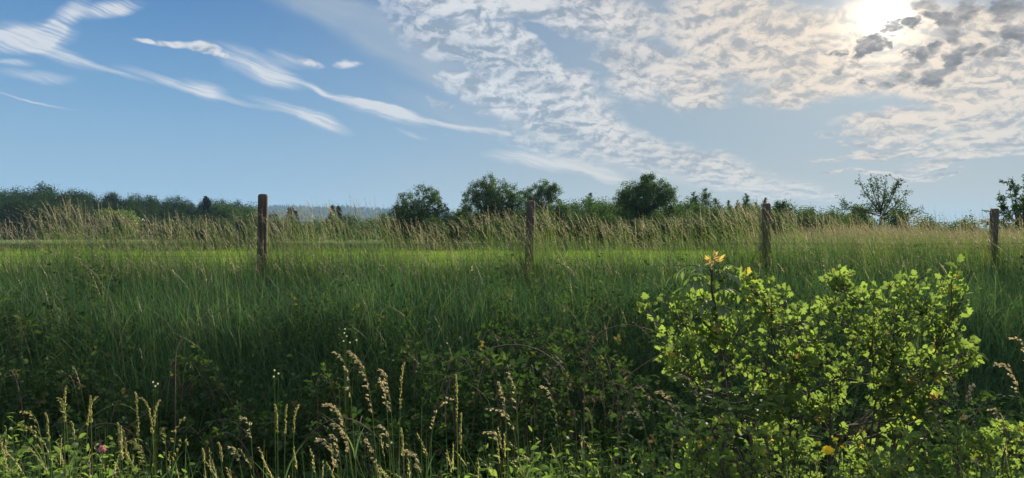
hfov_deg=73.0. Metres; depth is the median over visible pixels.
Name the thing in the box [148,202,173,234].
woodland tree
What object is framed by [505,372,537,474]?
grass stem
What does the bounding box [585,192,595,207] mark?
pointed tree
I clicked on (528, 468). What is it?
verge grass
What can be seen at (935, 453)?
undergrowth
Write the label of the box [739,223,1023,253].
weathered grass heads
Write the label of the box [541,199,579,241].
hedge shrub
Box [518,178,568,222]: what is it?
broadleaf tree
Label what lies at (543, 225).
hedge shrub
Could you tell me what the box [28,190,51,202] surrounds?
woodland tree
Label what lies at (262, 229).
wire fence
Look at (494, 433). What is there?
grass stem
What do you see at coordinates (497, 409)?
grass stem
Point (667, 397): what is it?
grass stem
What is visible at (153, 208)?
woodland tree
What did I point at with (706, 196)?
pointed tree
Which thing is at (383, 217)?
field shrub
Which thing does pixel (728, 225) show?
hedge shrub
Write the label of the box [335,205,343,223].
conifer tree
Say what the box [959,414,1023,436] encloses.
grass stem
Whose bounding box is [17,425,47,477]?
grass stem
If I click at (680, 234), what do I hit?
hedge shrub
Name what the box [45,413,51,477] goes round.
grass stem
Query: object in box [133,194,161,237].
woodland tree
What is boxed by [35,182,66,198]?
woodland tree
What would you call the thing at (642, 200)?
broadleaf tree
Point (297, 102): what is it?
sky
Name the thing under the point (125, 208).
woodland tree
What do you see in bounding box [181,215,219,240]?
field shrub
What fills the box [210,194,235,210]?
woodland tree
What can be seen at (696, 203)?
hedge shrub
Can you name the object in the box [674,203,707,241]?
hedge shrub
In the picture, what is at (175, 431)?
grass stem
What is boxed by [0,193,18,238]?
woodland tree
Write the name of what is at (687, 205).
hedge shrub
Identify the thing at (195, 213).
woodland tree
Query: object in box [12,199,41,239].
woodland tree
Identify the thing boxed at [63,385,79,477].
grass stem
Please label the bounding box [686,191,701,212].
pointed tree
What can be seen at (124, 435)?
grass stem
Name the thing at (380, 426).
grass stem
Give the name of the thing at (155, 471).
campion plant
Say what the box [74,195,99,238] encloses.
woodland tree
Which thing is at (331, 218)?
field shrub
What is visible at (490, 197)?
broadleaf tree
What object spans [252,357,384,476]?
bramble thicket
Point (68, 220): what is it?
woodland tree
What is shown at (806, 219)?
hedge shrub
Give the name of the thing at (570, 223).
hedge shrub
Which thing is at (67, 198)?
woodland tree
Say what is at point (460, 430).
grass stem
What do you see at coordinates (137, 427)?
grass stem
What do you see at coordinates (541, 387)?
grass stem
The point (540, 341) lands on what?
bramble thicket
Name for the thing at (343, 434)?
grass stem
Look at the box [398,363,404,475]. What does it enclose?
grass stem
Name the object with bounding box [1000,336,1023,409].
grass stem
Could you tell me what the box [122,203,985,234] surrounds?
forest
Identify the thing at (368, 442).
grass stem
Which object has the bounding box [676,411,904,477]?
maple seedling
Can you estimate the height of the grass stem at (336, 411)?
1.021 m
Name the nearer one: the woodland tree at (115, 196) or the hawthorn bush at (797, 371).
the hawthorn bush at (797, 371)
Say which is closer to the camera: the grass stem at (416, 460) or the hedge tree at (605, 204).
the grass stem at (416, 460)
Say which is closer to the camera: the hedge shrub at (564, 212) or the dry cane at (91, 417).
the dry cane at (91, 417)
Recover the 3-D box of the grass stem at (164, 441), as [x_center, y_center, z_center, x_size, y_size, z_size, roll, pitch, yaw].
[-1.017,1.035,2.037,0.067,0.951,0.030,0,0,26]
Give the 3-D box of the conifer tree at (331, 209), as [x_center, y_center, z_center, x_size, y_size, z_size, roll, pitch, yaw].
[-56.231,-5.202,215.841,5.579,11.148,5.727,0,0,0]
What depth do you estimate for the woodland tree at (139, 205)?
169.89 m
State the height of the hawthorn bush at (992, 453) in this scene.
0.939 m
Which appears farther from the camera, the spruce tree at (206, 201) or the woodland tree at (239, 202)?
the woodland tree at (239, 202)
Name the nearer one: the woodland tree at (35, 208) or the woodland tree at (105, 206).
the woodland tree at (35, 208)
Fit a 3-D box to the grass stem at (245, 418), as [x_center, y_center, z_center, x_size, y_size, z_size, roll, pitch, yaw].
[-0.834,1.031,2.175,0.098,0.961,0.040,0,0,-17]
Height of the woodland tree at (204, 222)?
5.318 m
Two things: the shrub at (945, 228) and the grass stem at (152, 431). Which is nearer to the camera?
the grass stem at (152, 431)
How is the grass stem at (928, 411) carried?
on the ground at (11, 241)
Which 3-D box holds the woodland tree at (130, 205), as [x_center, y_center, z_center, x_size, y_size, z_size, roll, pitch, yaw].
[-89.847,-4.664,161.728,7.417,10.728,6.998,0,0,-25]
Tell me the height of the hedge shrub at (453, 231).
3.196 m
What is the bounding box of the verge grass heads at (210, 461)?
[0,425,1008,477]
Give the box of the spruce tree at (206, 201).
[201,196,212,217]
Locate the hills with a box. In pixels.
[148,210,913,238]
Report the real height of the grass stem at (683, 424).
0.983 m
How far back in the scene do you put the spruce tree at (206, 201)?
164.54 m
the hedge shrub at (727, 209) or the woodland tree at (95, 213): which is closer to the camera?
the hedge shrub at (727, 209)
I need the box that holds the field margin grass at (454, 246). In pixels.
[0,235,1012,252]
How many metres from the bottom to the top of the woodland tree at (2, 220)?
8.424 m
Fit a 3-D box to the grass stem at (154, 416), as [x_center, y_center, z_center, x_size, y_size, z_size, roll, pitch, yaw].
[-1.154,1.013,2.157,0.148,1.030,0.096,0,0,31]
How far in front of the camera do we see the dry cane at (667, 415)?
3.20 m
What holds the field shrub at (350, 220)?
on the ground at (11, 241)
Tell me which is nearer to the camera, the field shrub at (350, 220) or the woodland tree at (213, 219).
the field shrub at (350, 220)
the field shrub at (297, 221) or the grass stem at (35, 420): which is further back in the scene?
the field shrub at (297, 221)
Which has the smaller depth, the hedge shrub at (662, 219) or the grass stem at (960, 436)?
the grass stem at (960, 436)
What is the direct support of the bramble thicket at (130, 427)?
on the ground at (11, 241)
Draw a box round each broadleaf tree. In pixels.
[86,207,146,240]
[387,184,450,243]
[456,171,526,242]
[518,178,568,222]
[612,172,682,229]
[772,199,797,233]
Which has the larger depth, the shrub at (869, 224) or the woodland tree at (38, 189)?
the woodland tree at (38, 189)
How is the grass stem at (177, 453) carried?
on the ground at (11, 241)
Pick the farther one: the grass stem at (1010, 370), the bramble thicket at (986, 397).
the bramble thicket at (986, 397)
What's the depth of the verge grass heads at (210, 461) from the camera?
2.18 m
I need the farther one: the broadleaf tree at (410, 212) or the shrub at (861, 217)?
the broadleaf tree at (410, 212)
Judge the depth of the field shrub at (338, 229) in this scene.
79.63 m
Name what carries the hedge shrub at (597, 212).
on the ground at (11, 241)
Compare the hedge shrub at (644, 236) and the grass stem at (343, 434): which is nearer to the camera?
the grass stem at (343, 434)
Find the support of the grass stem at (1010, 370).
on the ground at (11, 241)
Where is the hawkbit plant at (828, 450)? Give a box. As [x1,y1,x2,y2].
[815,438,843,477]
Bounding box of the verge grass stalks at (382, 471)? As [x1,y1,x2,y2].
[2,434,1006,477]
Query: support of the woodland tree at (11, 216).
on the ground at (11, 241)
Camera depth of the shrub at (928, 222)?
39.94 m
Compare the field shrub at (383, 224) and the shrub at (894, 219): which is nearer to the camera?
the shrub at (894, 219)
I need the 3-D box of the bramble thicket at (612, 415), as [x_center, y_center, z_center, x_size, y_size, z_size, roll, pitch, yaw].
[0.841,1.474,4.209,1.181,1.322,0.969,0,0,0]
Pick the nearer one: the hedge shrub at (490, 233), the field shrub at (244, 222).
the hedge shrub at (490, 233)
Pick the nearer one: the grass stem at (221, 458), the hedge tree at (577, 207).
the grass stem at (221, 458)
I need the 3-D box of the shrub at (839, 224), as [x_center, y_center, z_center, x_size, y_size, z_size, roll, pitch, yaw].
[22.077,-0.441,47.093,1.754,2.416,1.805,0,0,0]
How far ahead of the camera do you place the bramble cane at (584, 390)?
3.60 m
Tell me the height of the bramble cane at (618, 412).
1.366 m
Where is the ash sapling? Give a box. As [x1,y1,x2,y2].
[665,249,766,477]
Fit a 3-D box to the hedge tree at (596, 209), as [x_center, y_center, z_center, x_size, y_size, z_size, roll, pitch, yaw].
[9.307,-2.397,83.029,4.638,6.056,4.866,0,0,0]
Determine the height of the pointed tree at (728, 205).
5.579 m
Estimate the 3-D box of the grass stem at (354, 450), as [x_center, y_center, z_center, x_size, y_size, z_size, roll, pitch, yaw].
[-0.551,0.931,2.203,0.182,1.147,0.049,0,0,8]
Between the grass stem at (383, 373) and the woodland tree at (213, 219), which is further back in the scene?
the woodland tree at (213, 219)
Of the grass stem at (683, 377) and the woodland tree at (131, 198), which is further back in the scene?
the woodland tree at (131, 198)
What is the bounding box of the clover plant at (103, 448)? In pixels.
[95,446,108,477]
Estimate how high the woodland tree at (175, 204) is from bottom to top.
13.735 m
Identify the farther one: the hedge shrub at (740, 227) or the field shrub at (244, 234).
the field shrub at (244, 234)
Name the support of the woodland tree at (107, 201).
on the ground at (11, 241)
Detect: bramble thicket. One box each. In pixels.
[0,284,40,386]
[0,358,119,462]
[0,387,193,477]
[146,339,259,477]
[157,398,341,477]
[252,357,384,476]
[279,407,451,477]
[379,322,423,424]
[404,335,554,477]
[447,293,632,468]
[459,344,588,477]
[532,326,668,477]
[562,374,715,477]
[719,375,997,477]
[866,385,1023,475]
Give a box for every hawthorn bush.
[636,254,988,477]
[879,417,1023,477]
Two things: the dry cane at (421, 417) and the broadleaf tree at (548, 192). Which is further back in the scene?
the broadleaf tree at (548, 192)
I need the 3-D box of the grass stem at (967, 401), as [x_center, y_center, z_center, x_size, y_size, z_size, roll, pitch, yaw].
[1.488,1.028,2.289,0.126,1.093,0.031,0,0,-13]
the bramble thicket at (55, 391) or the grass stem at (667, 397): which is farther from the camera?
the bramble thicket at (55, 391)
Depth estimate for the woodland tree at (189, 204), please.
191.52 m
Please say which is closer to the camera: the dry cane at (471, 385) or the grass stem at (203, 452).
the grass stem at (203, 452)
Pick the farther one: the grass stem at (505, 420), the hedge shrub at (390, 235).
the hedge shrub at (390, 235)
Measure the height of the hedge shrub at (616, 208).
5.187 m
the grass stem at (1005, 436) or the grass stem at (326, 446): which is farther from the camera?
the grass stem at (1005, 436)
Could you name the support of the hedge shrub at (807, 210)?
on the ground at (11, 241)
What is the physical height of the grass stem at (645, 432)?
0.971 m
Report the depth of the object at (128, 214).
81.43 m
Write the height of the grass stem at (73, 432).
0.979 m
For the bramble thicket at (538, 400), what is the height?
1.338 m
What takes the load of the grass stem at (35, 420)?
on the ground at (11, 241)
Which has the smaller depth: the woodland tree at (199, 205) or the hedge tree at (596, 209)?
the hedge tree at (596, 209)
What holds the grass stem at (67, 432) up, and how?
on the ground at (11, 241)
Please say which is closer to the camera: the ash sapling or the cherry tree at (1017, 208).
the ash sapling
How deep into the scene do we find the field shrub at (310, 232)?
89.62 m
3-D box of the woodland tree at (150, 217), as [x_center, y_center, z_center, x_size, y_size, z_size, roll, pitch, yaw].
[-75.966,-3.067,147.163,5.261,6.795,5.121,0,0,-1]
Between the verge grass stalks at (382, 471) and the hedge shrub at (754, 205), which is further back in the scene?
the hedge shrub at (754, 205)
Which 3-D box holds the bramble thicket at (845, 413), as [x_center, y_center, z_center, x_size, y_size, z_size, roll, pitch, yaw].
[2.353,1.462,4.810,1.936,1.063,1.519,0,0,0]
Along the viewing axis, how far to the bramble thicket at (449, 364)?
4.59 m
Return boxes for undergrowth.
[0,331,1023,477]
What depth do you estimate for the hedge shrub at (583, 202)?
86.28 m
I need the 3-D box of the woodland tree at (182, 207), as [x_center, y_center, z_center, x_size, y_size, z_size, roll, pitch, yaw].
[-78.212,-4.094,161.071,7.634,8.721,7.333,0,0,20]
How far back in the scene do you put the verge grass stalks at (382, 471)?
2.21 m
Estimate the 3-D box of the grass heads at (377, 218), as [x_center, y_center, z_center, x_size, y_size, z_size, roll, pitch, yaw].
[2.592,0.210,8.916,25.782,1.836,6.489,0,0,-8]
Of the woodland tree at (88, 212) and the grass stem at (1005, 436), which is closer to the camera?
the grass stem at (1005, 436)
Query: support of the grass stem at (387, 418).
on the ground at (11, 241)
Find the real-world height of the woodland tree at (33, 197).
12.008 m
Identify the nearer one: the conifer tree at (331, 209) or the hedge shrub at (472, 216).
the hedge shrub at (472, 216)
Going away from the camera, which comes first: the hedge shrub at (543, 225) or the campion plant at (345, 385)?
the campion plant at (345, 385)
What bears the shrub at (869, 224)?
on the ground at (11, 241)
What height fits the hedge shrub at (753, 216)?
3.736 m
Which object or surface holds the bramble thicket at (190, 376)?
on the ground at (11, 241)
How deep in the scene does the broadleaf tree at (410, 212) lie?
61.14 m
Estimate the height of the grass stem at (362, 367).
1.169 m
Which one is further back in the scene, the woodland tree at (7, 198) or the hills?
the hills
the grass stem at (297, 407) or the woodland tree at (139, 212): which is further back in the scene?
the woodland tree at (139, 212)
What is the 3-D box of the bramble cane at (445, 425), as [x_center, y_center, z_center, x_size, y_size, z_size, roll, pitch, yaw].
[-0.058,1.289,3.742,0.686,1.438,0.110,0,0,5]
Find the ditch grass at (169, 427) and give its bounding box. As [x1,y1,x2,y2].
[0,323,1023,477]
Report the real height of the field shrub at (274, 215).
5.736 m
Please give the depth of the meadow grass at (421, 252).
21.10 m
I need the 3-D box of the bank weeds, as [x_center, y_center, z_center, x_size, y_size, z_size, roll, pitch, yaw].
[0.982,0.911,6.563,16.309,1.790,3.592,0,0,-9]
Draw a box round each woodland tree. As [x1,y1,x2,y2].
[0,185,30,201]
[0,190,30,202]
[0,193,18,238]
[0,198,27,239]
[0,201,8,238]
[3,190,22,201]
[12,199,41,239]
[15,181,53,198]
[16,190,49,238]
[22,200,62,239]
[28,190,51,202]
[31,189,61,238]
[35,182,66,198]
[36,199,65,239]
[46,192,83,238]
[48,202,88,239]
[62,186,82,203]
[65,197,93,238]
[67,205,94,238]
[70,189,91,202]
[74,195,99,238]
[78,192,100,237]
[84,209,109,239]
[91,200,115,236]
[93,198,120,236]
[94,190,124,208]
[96,207,111,239]
[104,193,142,208]
[115,200,144,238]
[115,205,139,239]
[121,192,147,205]
[129,198,151,238]
[129,206,145,238]
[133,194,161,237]
[139,201,168,238]
[142,209,165,238]
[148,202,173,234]
[150,195,172,211]
[157,211,174,238]
[159,190,194,216]
[167,205,193,238]
[170,209,191,239]
[180,202,207,221]
[181,198,196,210]
[196,198,214,212]
[198,216,209,238]
[207,217,217,237]
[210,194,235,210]
[234,199,254,213]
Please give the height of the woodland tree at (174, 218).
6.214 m
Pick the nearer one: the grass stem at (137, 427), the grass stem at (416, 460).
the grass stem at (416, 460)
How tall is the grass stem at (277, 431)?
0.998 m
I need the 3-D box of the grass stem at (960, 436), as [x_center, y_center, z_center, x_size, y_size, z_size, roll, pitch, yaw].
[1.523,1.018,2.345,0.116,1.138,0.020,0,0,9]
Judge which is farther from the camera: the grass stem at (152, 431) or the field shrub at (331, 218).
the field shrub at (331, 218)
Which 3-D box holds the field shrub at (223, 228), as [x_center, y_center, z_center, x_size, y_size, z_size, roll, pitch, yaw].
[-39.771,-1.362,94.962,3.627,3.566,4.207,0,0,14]
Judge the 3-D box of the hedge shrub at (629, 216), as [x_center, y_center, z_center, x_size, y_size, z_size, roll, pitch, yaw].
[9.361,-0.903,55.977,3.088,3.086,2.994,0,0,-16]
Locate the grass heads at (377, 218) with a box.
[0,194,1023,388]
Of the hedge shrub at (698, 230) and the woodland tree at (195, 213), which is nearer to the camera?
the hedge shrub at (698, 230)
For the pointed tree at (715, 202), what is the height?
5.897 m
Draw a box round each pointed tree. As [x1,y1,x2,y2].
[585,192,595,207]
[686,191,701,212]
[698,188,713,209]
[708,198,726,213]
[723,200,732,211]
[738,193,750,212]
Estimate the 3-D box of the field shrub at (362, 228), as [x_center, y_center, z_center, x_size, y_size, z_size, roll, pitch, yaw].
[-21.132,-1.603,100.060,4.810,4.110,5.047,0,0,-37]
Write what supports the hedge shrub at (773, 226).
on the ground at (11, 241)
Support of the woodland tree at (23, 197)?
on the ground at (11, 241)
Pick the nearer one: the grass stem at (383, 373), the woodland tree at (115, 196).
the grass stem at (383, 373)
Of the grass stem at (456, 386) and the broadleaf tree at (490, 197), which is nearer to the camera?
the grass stem at (456, 386)
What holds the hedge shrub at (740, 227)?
on the ground at (11, 241)
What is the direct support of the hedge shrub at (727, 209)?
on the ground at (11, 241)
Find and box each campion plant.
[152,381,158,477]
[273,369,279,477]
[343,328,356,463]
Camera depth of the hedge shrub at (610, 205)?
83.35 m
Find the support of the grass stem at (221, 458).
on the ground at (11, 241)
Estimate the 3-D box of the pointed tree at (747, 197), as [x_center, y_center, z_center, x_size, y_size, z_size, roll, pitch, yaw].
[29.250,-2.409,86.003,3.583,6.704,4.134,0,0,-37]
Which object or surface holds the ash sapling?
on the ground at (11, 241)
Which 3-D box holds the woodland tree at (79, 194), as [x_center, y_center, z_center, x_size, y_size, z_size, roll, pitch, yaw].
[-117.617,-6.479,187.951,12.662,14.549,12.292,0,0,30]
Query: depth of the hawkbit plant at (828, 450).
2.12 m
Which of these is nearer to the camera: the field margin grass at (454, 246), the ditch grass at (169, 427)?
the ditch grass at (169, 427)
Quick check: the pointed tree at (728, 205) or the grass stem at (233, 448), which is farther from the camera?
the pointed tree at (728, 205)
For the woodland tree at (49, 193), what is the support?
on the ground at (11, 241)
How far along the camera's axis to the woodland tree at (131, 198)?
192.33 m
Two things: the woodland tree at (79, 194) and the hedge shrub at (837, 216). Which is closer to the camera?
the hedge shrub at (837, 216)
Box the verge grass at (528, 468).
[0,408,1023,477]
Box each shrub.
[151,218,189,240]
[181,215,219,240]
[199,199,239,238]
[210,217,235,240]
[226,209,256,239]
[234,199,271,233]
[235,222,256,241]
[268,211,288,231]
[268,218,291,240]
[282,222,306,241]
[287,215,305,239]
[302,217,330,240]
[316,215,341,239]
[330,220,352,241]
[340,213,362,239]
[352,217,378,240]
[366,209,391,239]
[375,217,392,240]
[376,217,411,242]
[417,215,449,243]
[431,210,463,243]
[445,208,474,242]
[462,202,482,240]
[471,213,515,244]
[506,207,549,241]
[519,211,564,241]
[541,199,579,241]
[563,211,595,242]
[568,196,602,239]
[578,196,618,240]
[589,213,628,243]
[600,195,621,213]
[600,198,623,216]
[614,209,639,241]
[625,215,661,244]
[640,209,677,244]
[657,205,695,243]
[663,367,786,477]
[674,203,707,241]
[676,195,702,230]
[677,198,706,213]
[688,216,720,244]
[692,204,728,241]
[708,203,747,243]
[716,202,741,220]
[731,208,754,225]
[732,217,761,242]
[736,206,790,237]
[740,200,771,216]
[753,208,795,242]
[789,206,832,241]
[789,207,813,236]
[794,204,819,217]
[806,209,846,238]
[825,210,851,238]
[825,216,848,235]
[844,200,875,236]
[858,216,893,237]
[877,202,916,231]
[905,213,940,235]
[932,222,962,237]
[947,210,988,234]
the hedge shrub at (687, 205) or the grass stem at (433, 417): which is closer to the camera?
the grass stem at (433, 417)
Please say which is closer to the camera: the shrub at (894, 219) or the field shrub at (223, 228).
the shrub at (894, 219)
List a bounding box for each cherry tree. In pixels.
[829,173,926,228]
[978,174,1023,236]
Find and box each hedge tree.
[564,197,586,237]
[580,197,603,239]
[594,197,617,210]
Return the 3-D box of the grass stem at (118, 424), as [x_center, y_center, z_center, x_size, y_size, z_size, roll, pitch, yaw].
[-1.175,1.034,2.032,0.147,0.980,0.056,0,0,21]
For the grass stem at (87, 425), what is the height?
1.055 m
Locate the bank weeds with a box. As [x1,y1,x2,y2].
[0,240,1023,477]
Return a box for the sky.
[0,0,1023,228]
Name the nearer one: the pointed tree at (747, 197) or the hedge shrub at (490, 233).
the hedge shrub at (490, 233)
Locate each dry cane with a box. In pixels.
[76,404,135,470]
[421,369,469,477]
[423,373,492,456]
[621,366,671,477]
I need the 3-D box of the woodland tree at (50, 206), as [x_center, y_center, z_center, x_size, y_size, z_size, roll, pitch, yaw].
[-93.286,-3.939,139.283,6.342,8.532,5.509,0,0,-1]
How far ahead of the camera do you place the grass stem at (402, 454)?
2.04 m
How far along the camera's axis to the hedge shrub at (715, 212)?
65.62 m
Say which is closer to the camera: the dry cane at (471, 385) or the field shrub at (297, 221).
the dry cane at (471, 385)
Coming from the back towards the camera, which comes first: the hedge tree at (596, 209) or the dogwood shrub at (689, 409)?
the hedge tree at (596, 209)
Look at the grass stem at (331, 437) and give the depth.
2.01 m
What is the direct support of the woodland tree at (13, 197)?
on the ground at (11, 241)
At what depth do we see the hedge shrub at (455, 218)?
69.41 m
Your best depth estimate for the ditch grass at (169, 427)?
5.24 m
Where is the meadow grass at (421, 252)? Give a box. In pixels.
[0,246,1016,284]
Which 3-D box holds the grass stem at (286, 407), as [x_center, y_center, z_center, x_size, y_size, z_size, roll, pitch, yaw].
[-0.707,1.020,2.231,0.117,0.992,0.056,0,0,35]
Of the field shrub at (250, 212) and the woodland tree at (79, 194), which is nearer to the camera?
the field shrub at (250, 212)
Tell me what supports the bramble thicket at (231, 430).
on the ground at (11, 241)
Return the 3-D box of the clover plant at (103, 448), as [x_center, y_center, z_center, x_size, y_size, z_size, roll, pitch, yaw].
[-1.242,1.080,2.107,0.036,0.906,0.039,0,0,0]
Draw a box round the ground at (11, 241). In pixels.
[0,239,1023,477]
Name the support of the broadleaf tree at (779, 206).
on the ground at (11, 241)
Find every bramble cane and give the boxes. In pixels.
[169,306,229,459]
[437,344,563,474]
[583,325,674,475]
[617,353,661,477]
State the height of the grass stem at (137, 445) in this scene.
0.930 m
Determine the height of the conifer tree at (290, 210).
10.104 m
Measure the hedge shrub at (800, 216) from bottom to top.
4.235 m
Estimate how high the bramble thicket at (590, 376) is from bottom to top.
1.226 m
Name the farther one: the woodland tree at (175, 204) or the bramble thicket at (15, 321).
the woodland tree at (175, 204)
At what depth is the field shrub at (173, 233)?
84.49 m
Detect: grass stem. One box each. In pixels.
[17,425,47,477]
[19,411,76,477]
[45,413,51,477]
[56,397,78,476]
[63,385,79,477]
[70,421,74,477]
[84,396,98,477]
[88,396,92,477]
[117,422,121,470]
[121,428,128,477]
[125,439,147,477]
[134,391,140,477]
[138,397,171,477]
[152,399,160,477]
[160,427,166,473]
[170,417,188,477]
[171,438,188,477]
[201,448,204,477]
[217,442,222,469]
[228,446,242,477]
[239,416,253,477]
[248,404,278,477]
[284,404,307,477]
[292,405,298,477]
[315,351,367,477]
[315,438,339,477]
[322,403,352,477]
[329,434,341,477]
[330,423,352,475]
[347,351,377,476]
[364,438,377,477]
[369,369,394,477]
[377,424,435,477]
[378,377,390,477]
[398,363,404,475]
[400,427,404,476]
[403,449,421,474]
[426,397,453,477]
[455,374,457,477]
[459,413,461,477]
[476,382,507,477]
[483,431,508,475]
[486,408,542,477]
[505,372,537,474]
[539,385,562,477]
[586,407,594,477]
[627,411,653,476]
[633,386,661,477]
[654,390,684,477]
[673,375,729,451]
[674,404,687,477]
[925,409,952,476]
[943,371,972,477]
[945,383,979,477]
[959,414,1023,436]
[965,457,987,476]
[987,408,1011,477]
[993,362,1023,434]
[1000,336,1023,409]
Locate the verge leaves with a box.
[0,412,1014,477]
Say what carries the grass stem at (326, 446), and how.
on the ground at (11, 241)
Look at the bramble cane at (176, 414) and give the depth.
4.70 m
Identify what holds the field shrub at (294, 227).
on the ground at (11, 241)
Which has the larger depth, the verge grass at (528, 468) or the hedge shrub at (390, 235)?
the hedge shrub at (390, 235)
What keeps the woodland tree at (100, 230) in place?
on the ground at (11, 241)
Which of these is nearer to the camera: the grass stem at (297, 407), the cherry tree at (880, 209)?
the grass stem at (297, 407)
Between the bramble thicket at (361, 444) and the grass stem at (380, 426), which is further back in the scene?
the bramble thicket at (361, 444)
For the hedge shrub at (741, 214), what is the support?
on the ground at (11, 241)
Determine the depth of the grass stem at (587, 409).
2.15 m
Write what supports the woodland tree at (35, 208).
on the ground at (11, 241)
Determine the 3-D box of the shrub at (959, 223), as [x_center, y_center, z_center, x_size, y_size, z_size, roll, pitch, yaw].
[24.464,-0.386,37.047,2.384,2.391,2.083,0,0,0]
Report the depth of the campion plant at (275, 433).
3.90 m
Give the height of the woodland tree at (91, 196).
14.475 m
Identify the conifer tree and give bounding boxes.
[284,207,295,221]
[326,205,335,222]
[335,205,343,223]
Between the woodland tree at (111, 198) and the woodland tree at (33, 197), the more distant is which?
the woodland tree at (111, 198)
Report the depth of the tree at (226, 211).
148.69 m
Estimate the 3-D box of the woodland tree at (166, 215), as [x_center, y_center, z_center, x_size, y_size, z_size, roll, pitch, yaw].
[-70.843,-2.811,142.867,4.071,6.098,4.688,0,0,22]
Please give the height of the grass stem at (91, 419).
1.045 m
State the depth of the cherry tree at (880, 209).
33.88 m
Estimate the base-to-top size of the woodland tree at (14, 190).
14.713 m
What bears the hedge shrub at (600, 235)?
on the ground at (11, 241)
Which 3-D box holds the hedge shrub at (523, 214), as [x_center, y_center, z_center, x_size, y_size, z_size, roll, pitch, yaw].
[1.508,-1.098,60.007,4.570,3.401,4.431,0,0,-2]
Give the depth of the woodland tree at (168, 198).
184.05 m
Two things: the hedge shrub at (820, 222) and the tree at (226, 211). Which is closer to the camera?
the hedge shrub at (820, 222)
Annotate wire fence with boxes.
[0,194,1023,287]
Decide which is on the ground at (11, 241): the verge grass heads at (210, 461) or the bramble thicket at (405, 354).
the bramble thicket at (405, 354)
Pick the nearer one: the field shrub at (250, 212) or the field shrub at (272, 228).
the field shrub at (272, 228)
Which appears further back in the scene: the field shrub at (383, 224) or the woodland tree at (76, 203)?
the woodland tree at (76, 203)
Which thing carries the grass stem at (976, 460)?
on the ground at (11, 241)
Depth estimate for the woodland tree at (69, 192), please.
185.03 m
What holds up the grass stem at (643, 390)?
on the ground at (11, 241)
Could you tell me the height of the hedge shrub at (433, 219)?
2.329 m

